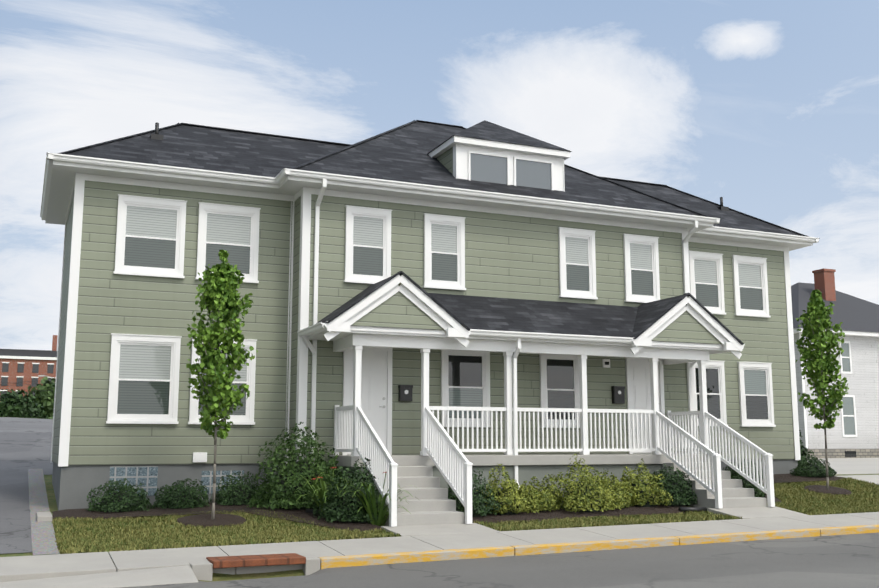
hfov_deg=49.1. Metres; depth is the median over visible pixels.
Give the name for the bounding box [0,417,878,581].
ground
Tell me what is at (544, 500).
gold shrub
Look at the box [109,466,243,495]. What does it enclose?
glass blocks
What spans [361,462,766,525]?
porch steps
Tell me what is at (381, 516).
daylily
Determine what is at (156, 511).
mulch
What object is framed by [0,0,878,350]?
sky
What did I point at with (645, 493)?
gold shrub
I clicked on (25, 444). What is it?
alley lot
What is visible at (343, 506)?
shrub
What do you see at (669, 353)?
porch beam
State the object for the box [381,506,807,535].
walk pads
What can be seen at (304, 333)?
porch gutter
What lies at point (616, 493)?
gold shrub
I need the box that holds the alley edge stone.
[36,512,52,521]
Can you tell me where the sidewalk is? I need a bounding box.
[0,512,878,581]
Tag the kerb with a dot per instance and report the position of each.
(399, 557)
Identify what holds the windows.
attached to the house walls
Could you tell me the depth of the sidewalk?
14.35 m
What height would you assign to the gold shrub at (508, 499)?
1.390 m
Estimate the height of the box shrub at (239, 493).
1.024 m
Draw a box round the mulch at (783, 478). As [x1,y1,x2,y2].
[759,474,844,503]
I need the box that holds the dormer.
[427,120,571,191]
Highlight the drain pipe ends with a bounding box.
[305,507,706,513]
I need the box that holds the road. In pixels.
[133,537,878,587]
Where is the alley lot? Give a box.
[0,417,52,474]
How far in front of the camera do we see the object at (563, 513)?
18.08 m
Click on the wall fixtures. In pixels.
(199, 456)
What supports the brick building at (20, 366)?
on the ground
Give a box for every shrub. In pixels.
[85,478,154,512]
[153,478,209,508]
[209,471,263,504]
[247,422,341,509]
[312,457,388,522]
[476,463,540,514]
[518,473,560,510]
[548,454,620,512]
[589,468,636,508]
[620,458,672,506]
[723,459,762,480]
[733,462,766,496]
[790,457,836,477]
[797,430,821,466]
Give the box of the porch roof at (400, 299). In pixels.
[316,271,743,358]
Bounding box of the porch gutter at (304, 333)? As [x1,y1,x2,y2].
[297,322,744,486]
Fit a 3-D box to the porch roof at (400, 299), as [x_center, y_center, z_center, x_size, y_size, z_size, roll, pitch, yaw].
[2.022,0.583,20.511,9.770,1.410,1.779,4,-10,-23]
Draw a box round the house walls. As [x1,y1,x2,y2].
[52,180,794,464]
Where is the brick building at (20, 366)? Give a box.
[0,335,57,401]
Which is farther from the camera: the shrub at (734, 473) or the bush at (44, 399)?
the bush at (44, 399)
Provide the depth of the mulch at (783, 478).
23.41 m
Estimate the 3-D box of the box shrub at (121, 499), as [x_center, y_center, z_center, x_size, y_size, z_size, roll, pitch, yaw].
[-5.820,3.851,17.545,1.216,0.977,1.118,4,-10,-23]
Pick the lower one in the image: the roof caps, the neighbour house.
the neighbour house
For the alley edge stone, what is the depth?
16.32 m
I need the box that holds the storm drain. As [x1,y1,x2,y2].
[189,553,319,580]
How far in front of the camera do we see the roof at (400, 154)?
22.30 m
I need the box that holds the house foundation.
[52,459,797,510]
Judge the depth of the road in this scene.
12.42 m
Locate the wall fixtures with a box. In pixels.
[192,359,609,461]
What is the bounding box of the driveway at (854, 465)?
[807,458,878,484]
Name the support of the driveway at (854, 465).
on the ground
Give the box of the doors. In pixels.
[342,347,665,454]
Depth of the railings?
19.35 m
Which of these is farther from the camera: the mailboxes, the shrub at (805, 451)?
the shrub at (805, 451)
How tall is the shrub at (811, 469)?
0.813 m
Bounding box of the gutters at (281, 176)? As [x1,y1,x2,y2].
[40,152,818,242]
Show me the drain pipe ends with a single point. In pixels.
(681, 509)
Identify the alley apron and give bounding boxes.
[0,565,197,587]
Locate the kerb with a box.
[319,524,878,569]
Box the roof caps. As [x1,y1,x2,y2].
[57,120,808,236]
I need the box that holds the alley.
[0,475,31,553]
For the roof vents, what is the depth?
20.70 m
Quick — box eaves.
[45,161,812,251]
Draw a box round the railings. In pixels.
[333,405,774,526]
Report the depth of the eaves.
20.50 m
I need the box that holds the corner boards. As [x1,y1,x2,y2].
[50,179,800,466]
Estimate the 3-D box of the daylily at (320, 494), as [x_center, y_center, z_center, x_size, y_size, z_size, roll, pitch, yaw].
[-2.039,3.564,17.261,1.650,0.898,1.656,4,-10,-23]
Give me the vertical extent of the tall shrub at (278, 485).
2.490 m
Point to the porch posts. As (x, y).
(424, 352)
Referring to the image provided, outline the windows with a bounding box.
[106,194,775,427]
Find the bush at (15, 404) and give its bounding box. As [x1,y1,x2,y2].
[0,388,47,418]
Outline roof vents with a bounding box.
[150,122,728,210]
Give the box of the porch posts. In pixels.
[351,345,708,455]
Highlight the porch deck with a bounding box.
[328,454,710,498]
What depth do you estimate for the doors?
19.87 m
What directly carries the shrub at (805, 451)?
on the ground
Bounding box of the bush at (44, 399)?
[24,377,55,418]
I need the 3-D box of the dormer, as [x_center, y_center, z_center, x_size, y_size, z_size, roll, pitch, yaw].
[0.589,-3.056,24.649,3.060,2.082,5.670,4,-10,-23]
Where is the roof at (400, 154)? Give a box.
[296,121,704,216]
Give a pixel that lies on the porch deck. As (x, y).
(538, 466)
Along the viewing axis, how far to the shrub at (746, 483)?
20.57 m
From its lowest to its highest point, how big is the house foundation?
2.030 m
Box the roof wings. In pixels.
[64,124,802,235]
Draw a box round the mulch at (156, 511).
[52,502,380,530]
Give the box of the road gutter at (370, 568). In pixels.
[121,532,878,587]
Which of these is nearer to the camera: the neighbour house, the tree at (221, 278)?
the tree at (221, 278)
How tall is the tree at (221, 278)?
4.777 m
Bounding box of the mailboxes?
[398,385,624,403]
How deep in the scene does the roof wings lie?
21.25 m
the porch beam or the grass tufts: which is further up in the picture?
the porch beam
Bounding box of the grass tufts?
[51,477,878,553]
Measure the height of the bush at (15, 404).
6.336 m
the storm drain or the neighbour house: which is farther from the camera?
the neighbour house
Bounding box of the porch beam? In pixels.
[307,325,729,364]
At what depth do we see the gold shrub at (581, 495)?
18.38 m
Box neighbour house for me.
[791,268,878,458]
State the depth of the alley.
17.04 m
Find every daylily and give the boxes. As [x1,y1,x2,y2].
[282,467,358,514]
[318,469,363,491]
[334,472,418,525]
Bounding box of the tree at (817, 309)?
[795,289,848,489]
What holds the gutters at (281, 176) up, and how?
attached to the eaves
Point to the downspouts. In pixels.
(315, 294)
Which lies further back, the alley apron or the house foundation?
the house foundation
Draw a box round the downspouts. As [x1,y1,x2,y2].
[285,179,697,465]
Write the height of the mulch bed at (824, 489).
0.205 m
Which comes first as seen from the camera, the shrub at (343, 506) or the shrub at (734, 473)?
the shrub at (343, 506)
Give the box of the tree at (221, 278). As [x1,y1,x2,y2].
[186,250,257,519]

